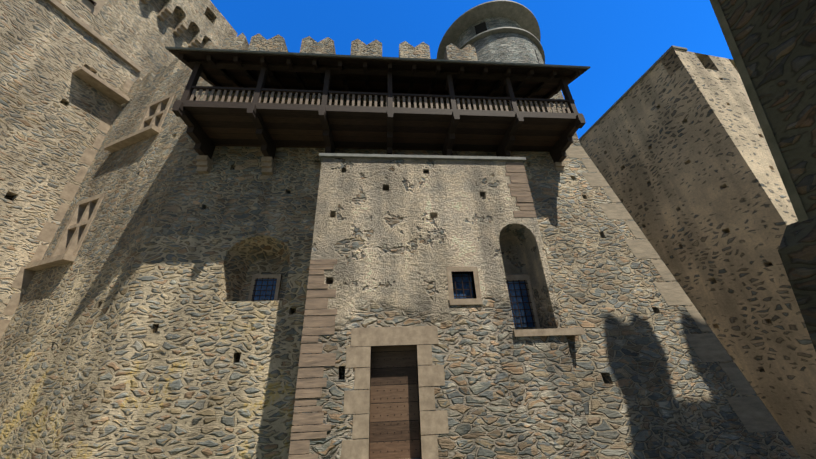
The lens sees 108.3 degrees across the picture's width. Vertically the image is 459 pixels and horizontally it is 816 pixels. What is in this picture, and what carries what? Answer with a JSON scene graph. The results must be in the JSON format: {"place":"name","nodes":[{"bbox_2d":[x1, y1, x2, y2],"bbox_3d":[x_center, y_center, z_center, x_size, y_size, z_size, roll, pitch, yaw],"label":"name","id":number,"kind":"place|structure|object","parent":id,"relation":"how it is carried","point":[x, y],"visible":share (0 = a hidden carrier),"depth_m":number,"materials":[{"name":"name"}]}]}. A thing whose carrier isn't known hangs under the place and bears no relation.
{"place":"outdoors","nodes":[
{"label":"outdoors","id":0,"kind":"place"},
{"bbox_2d":[0,243,149,458],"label":"stone wall","id":1,"kind":"structure","parent":0,"point":[57,339],"depth_m":7.43,"materials":[{"name":"beige stone"}]},
{"bbox_2d":[72,236,312,458],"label":"castle wall","id":2,"kind":"structure","parent":0,"point":[202,362],"depth_m":6.80,"materials":[{"name":"beige stone"}]},
{"bbox_2d":[210,0,732,138],"label":"sky","id":3,"kind":"structure","parent":0,"point":[619,40],"materials":[{"name":"blue"}]},
{"bbox_2d":[778,215,815,351],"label":"stone wall","id":4,"kind":"structure","parent":0,"point":[797,250],"depth_m":2.68,"materials":[{"name":"grey stone"}]},
{"label":"ground","id":5,"kind":"structure","parent":0,"visible":0},
{"bbox_2d":[0,0,204,319],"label":"tower wall","id":6,"kind":"structure","parent":5,"relation":"on","point":[54,109],"depth_m":10.56,"materials":[{"name":"beige stone"}]},
{"bbox_2d":[0,0,141,338],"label":"great tower dressings","id":7,"kind":"structure","parent":6,"relation":"attached to","point":[23,278],"depth_m":11.33,"materials":[{"name":"beige stone"}]},
{"bbox_2d":[141,0,201,47],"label":"corbels","id":8,"kind":"object","parent":6,"relation":"attached to","point":[164,14],"visible":0.62,"depth_m":15.66,"materials":[{"name":"beige stone"}]},
{"bbox_2d":[161,0,237,48],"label":"parapet wall","id":9,"kind":"structure","parent":8,"relation":"on","point":[205,21],"depth_m":16.96,"materials":[{"name":"beige stone"}]},
{"bbox_2d":[42,41,218,261],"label":"stone wall","id":10,"kind":"structure","parent":5,"relation":"on","point":[133,181],"depth_m":9.84,"materials":[{"name":"stone"}]},
{"bbox_2d":[25,192,105,270],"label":"cross window","id":11,"kind":"structure","parent":10,"relation":"in","point":[69,243],"depth_m":9.67,"materials":[{"name":"beige stone"}]},
{"bbox_2d":[103,92,175,152],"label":"cross window","id":12,"kind":"structure","parent":10,"relation":"attached to","point":[152,120],"depth_m":10.87,"materials":[{"name":"beige stone"}]},
{"bbox_2d":[153,83,596,458],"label":"castle wall","id":13,"kind":"structure","parent":5,"relation":"on","point":[235,191],"depth_m":8.77,"materials":[{"name":"stone"}]},
{"bbox_2d":[248,274,281,300],"bbox_3d":[-4.052,1.714,8.369,0.800,0.870,0.131,0,-25,-5],"label":"window frame","id":14,"kind":"object","parent":13,"relation":"attached to","point":[278,277],"visible":0.68,"depth_m":8.41,"materials":[{"name":"grey stone"}]},
{"bbox_2d":[251,278,276,300],"bbox_3d":[-4.043,1.702,8.261,0.600,0.700,0.036,0,-25,-5],"label":"window grille","id":15,"kind":"object","parent":14,"relation":"attached to","point":[266,290],"visible":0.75,"depth_m":8.26,"materials":[{"name":"black metal"}]},
{"bbox_2d":[253,279,276,300],"bbox_3d":[-4.051,1.744,8.350,0.600,0.700,0.001,0,-25,-5],"label":"window pane","id":16,"kind":"structure","parent":14,"relation":"in","point":[264,292],"depth_m":8.36,"materials":[{"name":"blue glass"}]},
{"bbox_2d":[221,32,477,60],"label":"battlements","id":17,"kind":"object","parent":13,"relation":"on","point":[276,43],"visible":0.56,"depth_m":11.80,"materials":[{"name":"stone"}]},
{"bbox_2d":[172,63,585,162],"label":"balcony support posts","id":18,"kind":"object","parent":13,"relation":"attached to","point":[200,138],"visible":0.79,"depth_m":8.72,"materials":[{"name":"brown wood"}]},
{"bbox_2d":[185,85,574,112],"bbox_3d":[-0.574,-3.396,9.240,11.360,0.620,1.600,0,-25,-5],"label":"gallery balustrade","id":19,"kind":"object","parent":18,"relation":"attached to","point":[194,98],"visible":0.58,"depth_m":8.54,"materials":[{"name":"brown wood"}]},
{"bbox_2d":[176,60,582,122],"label":"balcony beams","id":20,"kind":"structure","parent":13,"relation":"attached to","point":[275,108],"depth_m":8.61,"materials":[{"name":"brown wood"}]},
{"bbox_2d":[179,54,578,98],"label":"gallery rafters","id":21,"kind":"object","parent":20,"relation":"on","point":[210,59],"visible":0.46,"depth_m":9.43,"materials":[{"name":"brown wood"}]},
{"bbox_2d":[169,50,586,97],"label":"gallery roof boards","id":22,"kind":"object","parent":21,"relation":"on","point":[356,82],"visible":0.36,"depth_m":9.50,"materials":[{"name":"brown wood"}]},
{"bbox_2d":[165,46,589,90],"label":"gallery roof slates","id":23,"kind":"object","parent":22,"relation":"on","point":[364,57],"visible":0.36,"depth_m":8.58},
{"bbox_2d":[190,111,570,151],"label":"gallery floor boards","id":24,"kind":"object","parent":20,"relation":"on","point":[284,130],"depth_m":9.05,"materials":[{"name":"brown wood"}]},
{"bbox_2d":[196,155,564,174],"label":"stone corbels","id":25,"kind":"object","parent":13,"relation":"attached to","point":[204,163],"visible":0.38,"depth_m":8.90,"materials":[{"name":"stone"}]},
{"bbox_2d":[454,17,543,63],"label":"round tower","id":26,"kind":"structure","parent":13,"relation":"on","point":[509,47],"depth_m":12.90,"materials":[{"name":"grey stone"}]},
{"bbox_2d":[436,0,544,63],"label":"turret rings","id":27,"kind":"object","parent":26,"relation":"attached to","point":[523,17],"visible":0.25,"depth_m":14.01,"materials":[{"name":"grey stone"}]},
{"bbox_2d":[474,22,539,63],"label":"turret openings","id":28,"kind":"object","parent":26,"relation":"in","point":[480,27],"visible":0.25,"depth_m":13.98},
{"bbox_2d":[289,157,595,458],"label":"rendered block","id":29,"kind":"structure","parent":5,"relation":"on","point":[395,238],"depth_m":6.49,"materials":[{"name":"beige stone"}]},
{"bbox_2d":[341,326,448,458],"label":"door surround","id":30,"kind":"object","parent":29,"relation":"attached to","point":[358,402],"visible":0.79,"depth_m":5.72,"materials":[{"name":"beige stone"}]},
{"bbox_2d":[369,345,419,458],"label":"door leaf","id":31,"kind":"object","parent":30,"relation":"in","point":[391,426],"visible":0.91,"depth_m":5.77,"materials":[{"name":"brown wood"}]},
{"bbox_2d":[373,350,416,452],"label":"door studs","id":32,"kind":"object","parent":31,"relation":"attached to","point":[394,398],"depth_m":5.80,"materials":[{"name":"black metal"}]},
{"bbox_2d":[288,163,536,458],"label":"corner quoins","id":33,"kind":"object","parent":29,"relation":"attached to","point":[316,277],"depth_m":5.88,"materials":[{"name":"beige stone"}]},
{"bbox_2d":[319,153,525,163],"bbox_3d":[0.459,-1.916,8.202,5.690,0.090,0.370,0,-25,-5],"label":"stone ledge","id":34,"kind":"object","parent":29,"relation":"on","point":[397,156],"visible":0.5,"depth_m":8.03,"materials":[{"name":"grey stone"}]},
{"bbox_2d":[446,267,482,304],"bbox_3d":[1.252,1.300,6.734,0.730,0.870,0.250,0,-25,-5],"label":"window frame","id":35,"kind":"object","parent":29,"relation":"attached to","point":[472,301],"visible":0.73,"depth_m":6.63,"materials":[{"name":"beige stone"}]},
{"bbox_2d":[452,274,473,298],"bbox_3d":[1.244,1.335,6.833,0.510,0.630,0.001,0,-25,-5],"label":"window pane","id":36,"kind":"structure","parent":35,"relation":"in","point":[465,286],"depth_m":6.84,"materials":[{"name":"blue glass"}]},
{"bbox_2d":[452,272,474,298],"bbox_3d":[1.252,1.293,6.744,0.510,0.630,0.036,0,-25,-5],"label":"window grille","id":37,"kind":"object","parent":35,"relation":"in","point":[463,289],"visible":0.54,"depth_m":6.73,"materials":[{"name":"black metal"}]},
{"bbox_2d":[505,275,584,336],"bbox_3d":[2.969,1.737,6.972,1.550,1.540,0.860,0,-25,-5],"label":"window frame","id":38,"kind":"object","parent":29,"relation":"attached to","point":[537,331],"visible":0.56,"depth_m":6.34,"materials":[{"name":"beige stone"}]},
{"bbox_2d":[507,281,534,326],"bbox_3d":[2.667,1.835,7.300,0.740,1.120,0.001,0,-25,-5],"label":"bay window glass","id":39,"kind":"object","parent":38,"relation":"in","point":[520,305],"visible":0.6,"depth_m":7.29,"materials":[{"name":"blue glass"}]},
{"bbox_2d":[507,280,535,326],"bbox_3d":[2.674,1.794,7.212,0.740,1.120,0.036,0,-25,-5],"label":"window grille","id":40,"kind":"object","parent":38,"relation":"in","point":[517,302],"visible":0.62,"depth_m":7.21,"materials":[{"name":"black metal"}]},
{"bbox_2d":[510,145,800,458],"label":"stone wall","id":41,"kind":"structure","parent":5,"relation":"on","point":[651,385],"depth_m":6.60,"materials":[{"name":"beige stone"}]},
{"bbox_2d":[566,146,782,432],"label":"corner quoins","id":42,"kind":"object","parent":41,"relation":"attached to","point":[753,413],"visible":0.88,"depth_m":7.10,"materials":[{"name":"beige stone"}]},
{"bbox_2d":[579,49,815,458],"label":"square tower","id":43,"kind":"structure","parent":5,"relation":"on","point":[673,143],"depth_m":9.50,"materials":[{"name":"beige stone"}]},
{"bbox_2d":[579,45,687,140],"bbox_3d":[9.295,-4.848,14.963,0.660,0.100,9.050,3,-25,-10],"label":"wall coping","id":44,"kind":"object","parent":43,"relation":"on","point":[633,86],"visible":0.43,"depth_m":12.40,"materials":[{"name":"beige stone"}]},
{"bbox_2d":[718,0,815,217],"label":"ward wall","id":45,"kind":"structure","parent":5,"relation":"on","point":[775,41],"depth_m":2.92,"materials":[{"name":"stone"}]},
{"bbox_2d":[710,0,807,221],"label":"ward wall arris","id":46,"kind":"object","parent":45,"relation":"attached to","point":[791,190],"visible":1,"depth_m":3.11,"materials":[{"name":"grey stone"}]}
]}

